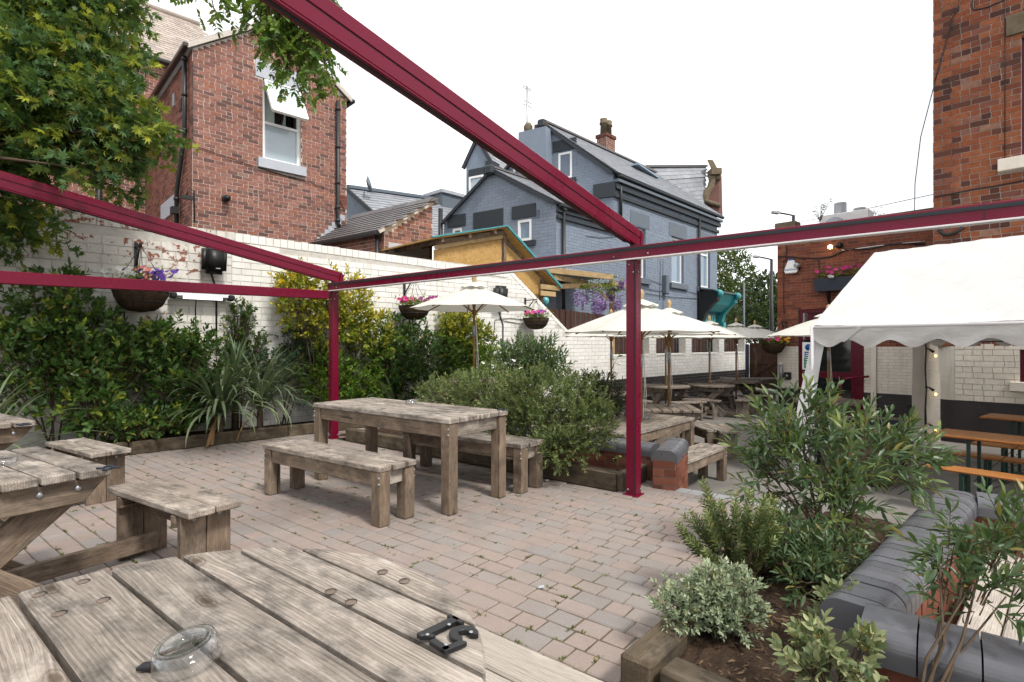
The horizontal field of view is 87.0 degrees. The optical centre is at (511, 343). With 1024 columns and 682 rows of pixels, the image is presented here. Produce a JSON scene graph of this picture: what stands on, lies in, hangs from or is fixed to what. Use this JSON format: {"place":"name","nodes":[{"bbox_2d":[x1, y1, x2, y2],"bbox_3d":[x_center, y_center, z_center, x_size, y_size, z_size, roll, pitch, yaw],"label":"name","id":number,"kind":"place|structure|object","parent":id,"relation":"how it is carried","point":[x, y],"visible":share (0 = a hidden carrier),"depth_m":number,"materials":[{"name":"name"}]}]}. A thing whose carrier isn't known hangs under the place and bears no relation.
{"place":"outdoors","nodes":[
{"label":"outdoors","id":0,"kind":"place"},
{"bbox_2d":[1,3,207,214],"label":"terrace house","id":1,"kind":"structure","parent":0,"point":[174,30],"depth_m":16.51,"materials":[{"name":"red brick"}]},
{"bbox_2d":[0,418,793,681],"bbox_3d":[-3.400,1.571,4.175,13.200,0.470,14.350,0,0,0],"label":"patio","id":2,"kind":"structure","parent":0,"point":[565,639],"depth_m":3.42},
{"bbox_2d":[0,413,130,521],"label":"square picnic table","id":3,"kind":"object","parent":2,"relation":"on","point":[92,450],"visible":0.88,"depth_m":4.53,"materials":[{"name":"brown wood"}]},
{"bbox_2d":[0,446,241,605],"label":"square picnic table","id":4,"kind":"object","parent":2,"relation":"on","point":[146,510],"visible":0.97,"depth_m":2.91,"materials":[{"name":"brown wood"}]},
{"bbox_2d":[10,420,328,451],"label":"soil","id":5,"kind":"structure","parent":2,"relation":"on","point":[184,434],"depth_m":7.74,"materials":[{"name":"brown soil"}]},
{"bbox_2d":[0,370,117,450],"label":"strap plant","id":6,"kind":"object","parent":5,"relation":"on","point":[9,400],"visible":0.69,"depth_m":5.37,"materials":[{"name":"green plant"}]},
{"bbox_2d":[0,257,133,449],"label":"evergreen shrub","id":7,"kind":"object","parent":5,"relation":"on","point":[24,340],"visible":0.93,"depth_m":6.19,"materials":[{"name":"green plant"}]},
{"bbox_2d":[0,0,200,266],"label":"maple tree","id":8,"kind":"object","parent":5,"relation":"on","point":[73,84],"visible":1,"depth_m":5.49,"materials":[{"name":"green plant"}]},
{"bbox_2d":[22,313,189,442],"bbox_3d":[-4.883,0.446,6.720,1.212,1.719,1.612,0,0,0],"label":"evergreen shrub","id":9,"kind":"object","parent":5,"relation":"on","point":[102,391],"visible":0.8,"depth_m":6.46,"materials":[{"name":"green plant"}]},
{"bbox_2d":[81,400,197,442],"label":"shrub","id":10,"kind":"object","parent":5,"relation":"on","point":[141,419],"visible":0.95,"depth_m":6.59,"materials":[{"name":"green plant"}]},
{"bbox_2d":[111,309,240,437],"bbox_3d":[-4.460,0.417,7.194,1.140,1.776,1.508,0,0,37],"label":"evergreen shrub","id":11,"kind":"object","parent":5,"relation":"on","point":[192,349],"visible":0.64,"depth_m":7.10,"materials":[{"name":"green plant"}]},
{"bbox_2d":[147,357,284,448],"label":"yucca","id":12,"kind":"object","parent":5,"relation":"on","point":[224,386],"visible":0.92,"depth_m":7.06,"materials":[{"name":"green plant"}]},
{"bbox_2d":[195,332,277,430],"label":"yucca","id":13,"kind":"object","parent":5,"relation":"on","point":[234,422],"visible":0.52,"depth_m":7.64,"materials":[{"name":"green plant"}]},
{"bbox_2d":[185,342,326,440],"bbox_3d":[-3.554,0.634,7.633,1.805,1.352,1.876,0,0,0],"label":"yucca","id":14,"kind":"object","parent":5,"relation":"on","point":[256,385],"visible":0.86,"depth_m":7.59,"materials":[{"name":"green plant"}]},
{"bbox_2d":[241,324,328,425],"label":"evergreen shrub","id":15,"kind":"object","parent":5,"relation":"on","point":[293,347],"visible":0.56,"depth_m":8.40,"materials":[{"name":"green plant"}]},
{"bbox_2d":[267,257,400,412],"bbox_3d":[-2.774,0.020,8.714,2.137,2.731,1.098,0,0,-43],"label":"variegated shrub","id":16,"kind":"object","parent":5,"relation":"on","point":[349,386],"visible":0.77,"depth_m":8.58,"materials":[{"name":"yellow plant"}]},
{"bbox_2d":[359,311,468,400],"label":"evergreen shrub","id":17,"kind":"object","parent":5,"relation":"on","point":[414,369],"visible":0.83,"depth_m":9.68,"materials":[{"name":"green plant"}]},
{"bbox_2d":[433,311,504,377],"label":"variegated shrub","id":18,"kind":"object","parent":5,"relation":"on","point":[464,330],"visible":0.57,"depth_m":10.53,"materials":[{"name":"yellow plant"}]},
{"bbox_2d":[110,421,364,455],"bbox_3d":[-3.322,1.253,7.777,0.420,0.166,11.198,0,0,44],"label":"timber edging","id":19,"kind":"object","parent":2,"relation":"on","point":[165,444],"visible":0.41,"depth_m":7.15,"materials":[{"name":"brown wood"}]},
{"bbox_2d":[170,0,348,113],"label":"ash tree","id":20,"kind":"object","parent":2,"relation":"on","point":[303,47],"visible":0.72,"depth_m":4.32,"materials":[{"name":"green plant"}]},
{"bbox_2d":[0,547,601,681],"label":"picnic table","id":21,"kind":"object","parent":2,"relation":"on","point":[284,614],"visible":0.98,"depth_m":1.14,"materials":[{"name":"brown wood"}]},
{"bbox_2d":[136,661,164,671],"bbox_3d":[-0.642,0.572,0.956,0.043,0.018,0.018,0,0,-15],"label":"cigar stub","id":22,"kind":"object","parent":21,"relation":"on","point":[155,665],"visible":0.97,"depth_m":0.95,"materials":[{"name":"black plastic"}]},
{"bbox_2d":[150,624,223,680],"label":"ashtray","id":23,"kind":"object","parent":21,"relation":"on","point":[180,642],"visible":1,"depth_m":0.98,"materials":[{"name":"clear glass"}]},
{"bbox_2d":[417,614,477,654],"bbox_3d":[-0.124,0.571,1.066,0.106,0.012,0.097,0,0,43],"label":"table number","id":24,"kind":"object","parent":21,"relation":"attached to","point":[455,636],"visible":1,"depth_m":1.06,"materials":[{"name":"black plastic"}]},
{"bbox_2d":[263,439,415,527],"bbox_3d":[-1.473,1.109,4.474,1.576,0.441,0.361,0,0,36],"label":"patio bench","id":25,"kind":"object","parent":2,"relation":"on","point":[379,473],"visible":1,"depth_m":4.19,"materials":[{"name":"brown wood"}]},
{"bbox_2d":[20,426,739,663],"bbox_3d":[-0.772,1.326,5.764,7.134,0.022,8.507,0,0,-43],"label":"moss","id":26,"kind":"object","parent":2,"relation":"on","point":[527,628],"visible":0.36,"depth_m":3.80,"materials":[{"name":"green plant"}]},
{"bbox_2d":[313,397,507,515],"bbox_3d":[-0.997,0.954,5.009,1.892,0.752,0.721,0,0,38],"label":"patio table","id":27,"kind":"object","parent":2,"relation":"on","point":[448,424],"visible":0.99,"depth_m":4.65,"materials":[{"name":"brown wood"}]},
{"bbox_2d":[410,277,533,374],"bbox_3d":[-0.610,0.102,8.700,1.885,2.455,1.885,0,0,-34],"label":"parasol","id":28,"kind":"object","parent":2,"relation":"on","point":[473,296],"visible":0.84,"depth_m":8.54,"materials":[{"name":"beige fabric"}]},
{"bbox_2d":[401,431,543,493],"bbox_3d":[-0.430,1.109,5.360,1.576,0.441,0.361,0,0,36],"label":"patio bench","id":29,"kind":"object","parent":2,"relation":"on","point":[520,451],"visible":0.68,"depth_m":5.02,"materials":[{"name":"wood"}]},
{"bbox_2d":[346,428,618,491],"bbox_3d":[-0.648,1.249,6.182,4.112,0.177,0.108,0,0,38],"label":"timber edging","id":30,"kind":"object","parent":2,"relation":"on","point":[599,478],"visible":0.41,"depth_m":5.33,"materials":[{"name":"brown wood"}]},
{"bbox_2d":[0,0,1023,497],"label":"pergola","id":31,"kind":"object","parent":2,"relation":"on","point":[340,30],"visible":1,"depth_m":4.51,"materials":[{"name":"red metal"}]},
{"bbox_2d":[617,463,646,490],"bbox_3d":[1.121,1.250,5.066,0.090,0.171,0.494,0,0,38],"label":"timber edging","id":32,"kind":"object","parent":2,"relation":"on","point":[621,479],"visible":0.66,"depth_m":4.88,"materials":[{"name":"brown wood"}]},
{"bbox_2d":[660,657,732,681],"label":"timber edging","id":33,"kind":"object","parent":2,"relation":"on","point":[677,669],"visible":1,"depth_m":1.93,"materials":[{"name":"brown wood"}]},
{"bbox_2d":[621,501,821,681],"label":"timber edging","id":34,"kind":"object","parent":2,"relation":"on","point":[650,654],"visible":0.2,"depth_m":2.10,"materials":[{"name":"brown wood"}]},
{"bbox_2d":[659,511,901,681],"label":"soil","id":35,"kind":"structure","parent":2,"relation":"on","point":[700,647],"depth_m":2.23,"materials":[{"name":"brown soil"}]},
{"bbox_2d":[644,554,774,648],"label":"silver bush","id":36,"kind":"object","parent":35,"relation":"on","point":[709,593],"visible":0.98,"depth_m":2.26,"materials":[{"name":"grey plant"}]},
{"bbox_2d":[671,477,785,578],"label":"whipcord plant","id":37,"kind":"object","parent":35,"relation":"on","point":[746,534],"visible":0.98,"depth_m":2.74,"materials":[{"name":"green plant"}]},
{"bbox_2d":[741,505,871,608],"bbox_3d":[1.522,1.090,2.749,0.609,0.452,0.772,0,0,0],"label":"shrub","id":38,"kind":"object","parent":35,"relation":"on","point":[802,551],"visible":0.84,"depth_m":2.68,"materials":[{"name":"green plant"}]},
{"bbox_2d":[766,608,890,681],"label":"variegated plant","id":39,"kind":"object","parent":35,"relation":"on","point":[825,656],"visible":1,"depth_m":1.73,"materials":[{"name":"green plant"}]},
{"bbox_2d":[798,575,859,624],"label":"variegated plant","id":40,"kind":"object","parent":35,"relation":"on","point":[825,592],"visible":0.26,"depth_m":2.13,"materials":[{"name":"green plant"}]},
{"bbox_2d":[715,372,964,562],"bbox_3d":[1.963,0.721,3.236,1.525,1.106,0.999,0,0,0],"label":"tall shrub","id":41,"kind":"object","parent":35,"relation":"on","point":[841,498],"visible":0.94,"depth_m":3.16,"materials":[{"name":"green plant"}]},
{"bbox_2d":[886,476,1023,681],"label":"tall shrub","id":42,"kind":"object","parent":35,"relation":"on","point":[1005,542],"visible":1,"depth_m":1.75,"materials":[{"name":"green plant"}]},
{"bbox_2d":[347,176,464,235],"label":"slate roofed building","id":43,"kind":"structure","parent":0,"point":[361,199],"depth_m":21.74,"materials":[{"name":"grey paint"}]},
{"bbox_2d":[379,225,561,303],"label":"board shed","id":44,"kind":"structure","parent":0,"point":[503,243],"depth_m":12.28,"materials":[{"name":"yellow wood"}]},
{"bbox_2d":[339,428,623,486],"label":"soil","id":45,"kind":"structure","parent":0,"point":[386,431],"depth_m":7.53,"materials":[{"name":"brown soil"}]},
{"bbox_2d":[411,358,623,475],"bbox_3d":[-0.054,0.717,5.733,2.634,1.142,1.060,0,0,41],"label":"hebe bush","id":46,"kind":"object","parent":45,"relation":"on","point":[528,403],"visible":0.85,"depth_m":5.30,"materials":[{"name":"green plant"}]},
{"bbox_2d":[387,429,959,681],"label":"leaf litter","id":47,"kind":"object","parent":45,"relation":"on","point":[761,649],"visible":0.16,"depth_m":2.22,"materials":[{"name":"brown plant"}]},
{"bbox_2d":[145,0,932,344],"label":"sky","id":48,"kind":"structure","parent":0,"point":[797,103],"materials":[{"name":"white"}]},
{"bbox_2d":[737,345,749,376],"bbox_3d":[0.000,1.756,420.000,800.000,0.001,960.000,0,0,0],"label":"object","id":49,"kind":"structure","parent":0,"point":[749,359],"depth_m":60.21,"materials":[{"name":"white"}]},
{"bbox_2d":[140,23,354,243],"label":"brick house","id":50,"kind":"structure","parent":49,"relation":"on","point":[263,163],"depth_m":12.93,"materials":[{"name":"brick"}]},
{"bbox_2d":[263,80,299,165],"bbox_3d":[-5.864,-5.440,13.544,0.920,1.940,0.390,0,0,-44],"label":"window","id":51,"kind":"structure","parent":50,"relation":"in","point":[281,142],"depth_m":13.45,"materials":[{"name":"white glass"}]},
{"bbox_2d":[309,197,438,259],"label":"outhouse","id":52,"kind":"structure","parent":49,"relation":"on","point":[376,231],"depth_m":12.95,"materials":[{"name":"red brick"}]},
{"bbox_2d":[438,85,724,353],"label":"corner building","id":53,"kind":"structure","parent":49,"relation":"on","point":[659,203],"depth_m":19.47,"materials":[{"name":"blue paint"}]},
{"bbox_2d":[518,219,530,240],"bbox_3d":[0.408,-3.547,16.892,0.501,0.656,0.060,0,0,34],"label":"window","id":54,"kind":"structure","parent":53,"relation":"in","point":[524,226],"depth_m":16.90,"materials":[{"name":"white paint"}]},
{"bbox_2d":[671,237,680,282],"bbox_3d":[6.610,-3.360,21.950,0.060,1.862,1.032,0,0,44],"label":"window","id":55,"kind":"structure","parent":53,"relation":"in","point":[676,260],"depth_m":22.10,"materials":[{"name":"white paint"}]},
{"bbox_2d":[697,288,740,346],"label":"door hood","id":56,"kind":"object","parent":53,"relation":"attached to","point":[720,304],"depth_m":23.21,"materials":[{"name":"teal plastic"}]},
{"bbox_2d":[717,249,759,308],"bbox_3d":[15.986,-2.632,39.025,5.564,9.931,5.136,0,0,-43],"label":"street tree","id":57,"kind":"object","parent":49,"relation":"on","point":[729,282],"visible":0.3,"depth_m":39.15,"materials":[{"name":"green plant"}]},
{"bbox_2d":[724,300,776,343],"bbox_3d":[14.033,-0.211,33.713,5.152,5.136,3.567,0,0,-25],"label":"street tree","id":58,"kind":"object","parent":49,"relation":"on","point":[736,313],"visible":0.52,"depth_m":33.13,"materials":[{"name":"green plant"}]},
{"bbox_2d":[727,263,776,343],"bbox_3d":[16.496,-1.529,35.606,5.687,7.718,5.153,0,0,0],"label":"street tree","id":59,"kind":"object","parent":49,"relation":"on","point":[760,293],"visible":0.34,"depth_m":35.34,"materials":[{"name":"green plant"}]},
{"bbox_2d":[546,388,1023,633],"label":"yard","id":60,"kind":"structure","parent":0,"point":[901,502],"depth_m":6.96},
{"bbox_2d":[0,207,745,450],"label":"boundary wall","id":61,"kind":"structure","parent":60,"relation":"on","point":[102,242],"depth_m":8.51,"materials":[{"name":"white brick"}]},
{"bbox_2d":[99,241,178,311],"bbox_3d":[-4.839,-0.887,7.013,0.879,0.953,0.931,0,0,-31],"label":"hanging basket","id":62,"kind":"object","parent":61,"relation":"hanging from","point":[139,301],"visible":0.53,"depth_m":6.89,"materials":[{"name":"brown wicker"}]},
{"bbox_2d":[168,292,234,326],"bbox_3d":[-4.443,-0.416,7.742,0.830,0.603,0.193,0,0,-44],"label":"patio heater","id":63,"kind":"object","parent":61,"relation":"attached to","point":[195,296],"visible":0.81,"depth_m":7.69,"materials":[{"name":"grey metal"}]},
{"bbox_2d":[201,248,226,354],"bbox_3d":[-4.316,-0.627,7.803,0.319,1.578,0.292,0,0,-44],"label":"wall speaker","id":64,"kind":"object","parent":61,"relation":"attached to","point":[213,261],"depth_m":7.72,"materials":[{"name":"black plastic"}]},
{"bbox_2d":[219,296,272,428],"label":"shrub","id":65,"kind":"object","parent":61,"relation":"attached to","point":[238,334],"visible":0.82,"depth_m":8.09,"materials":[{"name":"green plant"}]},
{"bbox_2d":[394,283,437,319],"bbox_3d":[-1.751,-0.841,9.925,1.045,0.815,0.664,0,0,0],"label":"hanging basket","id":66,"kind":"object","parent":61,"relation":"hanging from","point":[407,311],"visible":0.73,"depth_m":9.76,"materials":[{"name":"brown wicker"}]},
{"bbox_2d":[517,298,552,329],"bbox_3d":[0.552,-0.686,12.075,0.756,0.735,0.904,0,0,28],"label":"hanging basket","id":67,"kind":"object","parent":61,"relation":"hanging from","point":[534,321],"visible":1,"depth_m":11.97,"materials":[{"name":"brown wicker"}]},
{"bbox_2d":[487,329,578,427],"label":"narrow leaf shrub","id":68,"kind":"object","parent":60,"relation":"on","point":[536,350],"visible":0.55,"depth_m":6.34,"materials":[{"name":"green plant"}]},
{"bbox_2d":[482,427,659,480],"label":"dwarf wall","id":69,"kind":"structure","parent":60,"relation":"on","point":[608,455],"depth_m":5.50,"materials":[{"name":"red brick"}]},
{"bbox_2d":[548,268,625,353],"bbox_3d":[1.493,-0.206,15.799,3.066,3.912,2.282,0,0,-25],"label":"timber pergola","id":70,"kind":"object","parent":60,"relation":"on","point":[566,275],"visible":0.59,"depth_m":15.05,"materials":[{"name":"brown wood"}]},
{"bbox_2d":[569,275,625,314],"bbox_3d":[2.586,-1.280,15.127,2.012,1.296,0.646,0,0,0],"label":"wisteria","id":71,"kind":"object","parent":70,"relation":"attached to","point":[608,293],"visible":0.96,"depth_m":15.05,"materials":[{"name":"purple plant"}]},
{"bbox_2d":[565,309,660,392],"bbox_3d":[2.020,0.522,11.000,1.885,2.455,1.885,0,0,5],"label":"parasol","id":72,"kind":"object","parent":60,"relation":"on","point":[611,338],"visible":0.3,"depth_m":10.98,"materials":[{"name":"beige fabric"}]},
{"bbox_2d":[583,413,694,472],"bbox_3d":[1.601,1.374,6.881,0.721,0.752,1.892,0,0,42],"label":"patio table","id":73,"kind":"object","parent":60,"relation":"on","point":[655,426],"visible":0.45,"depth_m":6.87,"materials":[{"name":"wood"}]},
{"bbox_2d":[547,308,734,353],"bbox_3d":[4.409,0.409,16.884,11.878,2.681,0.085,0,0,-44],"label":"board fence","id":74,"kind":"object","parent":60,"relation":"on","point":[581,318],"visible":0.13,"depth_m":15.72,"materials":[{"name":"brown wood"}]},
{"bbox_2d":[564,289,720,421],"bbox_3d":[1.660,0.522,6.950,1.885,2.455,1.885,0,0,17],"label":"parasol","id":75,"kind":"object","parent":60,"relation":"on","point":[654,320],"visible":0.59,"depth_m":6.56,"materials":[{"name":"beige fabric"}]},
{"bbox_2d":[625,384,708,420],"bbox_3d":[3.700,1.389,13.000,1.900,0.778,1.900,0,0,-20],"label":"picnic table","id":76,"kind":"object","parent":60,"relation":"on","point":[652,397],"visible":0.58,"depth_m":12.81,"materials":[{"name":"wood"}]},
{"bbox_2d":[652,438,688,490],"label":"dwarf wall","id":77,"kind":"structure","parent":60,"relation":"on","point":[669,463],"depth_m":4.96,"materials":[{"name":"red brick"}]},
{"bbox_2d":[605,300,736,406],"bbox_3d":[2.500,0.522,8.600,1.885,2.455,1.885,0,0,39],"label":"parasol","id":78,"kind":"object","parent":60,"relation":"on","point":[678,312],"visible":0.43,"depth_m":8.58,"materials":[{"name":"beige fabric"}]},
{"bbox_2d":[644,404,739,459],"bbox_3d":[2.450,1.389,8.547,2.000,0.779,0.916,0,0,6],"label":"square picnic table","id":79,"kind":"object","parent":60,"relation":"on","point":[687,410],"visible":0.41,"depth_m":8.17,"materials":[{"name":"wood"}]},
{"bbox_2d":[679,420,728,443],"bbox_3d":[3.050,1.529,9.000,0.361,0.441,1.576,0,0,-7],"label":"patio bench","id":80,"kind":"object","parent":60,"relation":"on","point":[705,430],"visible":0.24,"depth_m":8.44,"materials":[{"name":"wood"}]},
{"bbox_2d":[687,443,726,480],"bbox_3d":[2.120,1.529,6.470,0.361,0.441,1.576,0,0,42],"label":"patio bench","id":81,"kind":"object","parent":60,"relation":"on","point":[702,457],"visible":0.53,"depth_m":6.75,"materials":[{"name":"wood"}]},
{"bbox_2d":[670,383,754,419],"bbox_3d":[4.920,1.389,13.350,1.900,0.778,1.900,0,0,36],"label":"picnic table","id":82,"kind":"object","parent":60,"relation":"on","point":[717,396],"visible":0.77,"depth_m":12.96,"materials":[{"name":"wood"}]},
{"bbox_2d":[673,315,752,415],"bbox_3d":[4.900,0.522,13.400,1.885,2.455,1.885,0,0,36],"label":"parasol","id":83,"kind":"object","parent":60,"relation":"on","point":[737,335],"visible":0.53,"depth_m":13.21,"materials":[{"name":"beige fabric"}]},
{"bbox_2d":[698,318,774,408],"bbox_3d":[6.060,0.522,14.600,1.885,2.455,1.885,0,0,-34],"label":"parasol","id":84,"kind":"object","parent":60,"relation":"on","point":[740,328],"visible":0.7,"depth_m":14.45,"materials":[{"name":"beige fabric"}]},
{"bbox_2d":[699,379,776,411],"bbox_3d":[6.080,1.389,14.600,1.900,0.778,1.900,0,0,-11],"label":"picnic table","id":85,"kind":"object","parent":60,"relation":"on","point":[749,383],"visible":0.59,"depth_m":14.35,"materials":[{"name":"wood"}]},
{"bbox_2d":[745,343,776,389],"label":"yard gate","id":86,"kind":"structure","parent":60,"relation":"on","point":[766,364],"depth_m":20.28,"materials":[{"name":"brown paint"}]},
{"bbox_2d":[753,255,773,331],"bbox_3d":[11.190,-0.798,24.000,0.908,6.256,0.240,0,0,0],"label":"street lamp","id":87,"kind":"object","parent":60,"relation":"on","point":[771,322],"visible":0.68,"depth_m":23.94,"materials":[{"name":"grey metal"}]},
{"bbox_2d":[767,304,831,398],"bbox_3d":[5.650,0.522,9.640,1.885,2.455,1.885,0,0,14],"label":"parasol","id":88,"kind":"object","parent":60,"relation":"on","point":[802,329],"visible":0.2,"depth_m":9.62,"materials":[{"name":"beige fabric"}]},
{"bbox_2d":[768,397,875,448],"bbox_3d":[5.650,1.389,9.640,1.900,0.778,1.900,0,0,-34],"label":"picnic table","id":89,"kind":"object","parent":60,"relation":"on","point":[840,401],"visible":0.14,"depth_m":9.52,"materials":[{"name":"wood"}]},
{"bbox_2d":[775,207,932,421],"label":"pub wing","id":90,"kind":"structure","parent":60,"relation":"on","point":[883,369],"depth_m":13.24,"materials":[{"name":"red brick"}]},
{"bbox_2d":[757,321,791,353],"bbox_3d":[6.828,-0.160,14.061,0.904,0.853,0.935,0,0,15],"label":"hanging basket","id":91,"kind":"object","parent":90,"relation":"hanging from","point":[771,345],"visible":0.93,"depth_m":13.89,"materials":[{"name":"brown wicker"}]},
{"bbox_2d":[799,308,863,413],"bbox_3d":[7.937,0.420,13.443,0.148,2.660,1.454,0,0,-44],"label":"door","id":92,"kind":"structure","parent":90,"relation":"in","point":[847,357],"depth_m":13.32,"materials":[{"name":"red wood"}]},
{"bbox_2d":[813,263,862,304],"bbox_3d":[7.967,-1.430,13.024,0.414,0.953,1.242,0,0,-44],"label":"window box","id":93,"kind":"object","parent":90,"relation":"attached to","point":[829,284],"visible":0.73,"depth_m":13.11,"materials":[{"name":"blue paint"}]},
{"bbox_2d":[819,209,873,222],"bbox_3d":[8.401,-2.969,13.590,0.480,0.610,1.100,0,0,-44],"label":"air conditioner","id":94,"kind":"object","parent":90,"relation":"on","point":[862,213],"visible":0.37,"depth_m":13.38,"materials":[{"name":"white metal"}]},
{"bbox_2d":[795,235,1023,475],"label":"marquee","id":95,"kind":"object","parent":60,"relation":"on","point":[964,294],"visible":0.93,"depth_m":6.64,"materials":[{"name":"white fabric"}]},
{"bbox_2d":[924,339,1003,439],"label":"string lights","id":96,"kind":"object","parent":95,"relation":"attached to","point":[926,386],"visible":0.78,"depth_m":9.15,"materials":[{"name":"black plastic"}]},
{"bbox_2d":[819,489,1023,681],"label":"dwarf wall","id":97,"kind":"structure","parent":60,"relation":"on","point":[879,598],"depth_m":1.99,"materials":[{"name":"grey stone"}]},
{"bbox_2d":[914,0,1023,443],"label":"pub building","id":98,"kind":"structure","parent":60,"relation":"on","point":[978,101],"depth_m":9.35,"materials":[{"name":"red brick"}]},
{"bbox_2d":[924,464,1023,495],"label":"bench","id":99,"kind":"object","parent":60,"relation":"on","point":[965,472],"visible":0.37,"depth_m":5.40,"materials":[{"name":"orange wood"}]},
{"bbox_2d":[930,428,1023,492],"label":"beer table","id":100,"kind":"object","parent":60,"relation":"on","point":[972,436],"visible":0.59,"depth_m":5.69,"materials":[{"name":"orange wood"}]},
{"bbox_2d":[952,451,1023,492],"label":"bench","id":101,"kind":"object","parent":60,"relation":"on","point":[988,459],"visible":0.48,"depth_m":6.09,"materials":[{"name":"orange wood"}]},
{"bbox_2d":[956,551,1023,641],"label":"table","id":102,"kind":"object","parent":60,"relation":"on","point":[992,625],"visible":0.11,"depth_m":2.44,"materials":[{"name":"white wood"}]},
{"bbox_2d":[971,441,1023,483],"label":"bench","id":103,"kind":"object","parent":60,"relation":"on","point":[1004,452],"visible":0.83,"depth_m":6.77,"materials":[{"name":"orange wood"}]},
{"bbox_2d":[979,413,1023,474],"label":"beer table","id":104,"kind":"object","parent":60,"relation":"on","point":[1013,419],"visible":0.72,"depth_m":7.17,"materials":[{"name":"orange wood"}]},
{"bbox_3d":[1.280,1.550,7.500,0.700,0.400,0.689,0,0,0],"label":"planter tub","id":105,"kind":"object","parent":60,"relation":"on","visible":0},
{"bbox_2d":[569,368,625,420],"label":"dark bush","id":106,"kind":"object","parent":105,"relation":"in","point":[617,400],"visible":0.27,"depth_m":7.40,"materials":[{"name":"green plant"}]},
{"bbox_2d":[810,415,912,466],"bbox_3d":[4.973,1.409,7.746,1.190,0.682,0.431,0,0,16],"label":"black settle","id":107,"kind":"object","parent":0,"point":[892,421],"visible":0.13,"depth_m":7.76,"materials":[{"name":"blue wood"}]},
{"bbox_2d":[830,425,900,486],"bbox_3d":[4.498,1.421,6.900,0.770,0.658,0.770,0,0,0],"label":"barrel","id":108,"kind":"object","parent":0,"point":[871,450],"visible":0.09,"depth_m":6.59,"materials":[{"name":"brown wood"}]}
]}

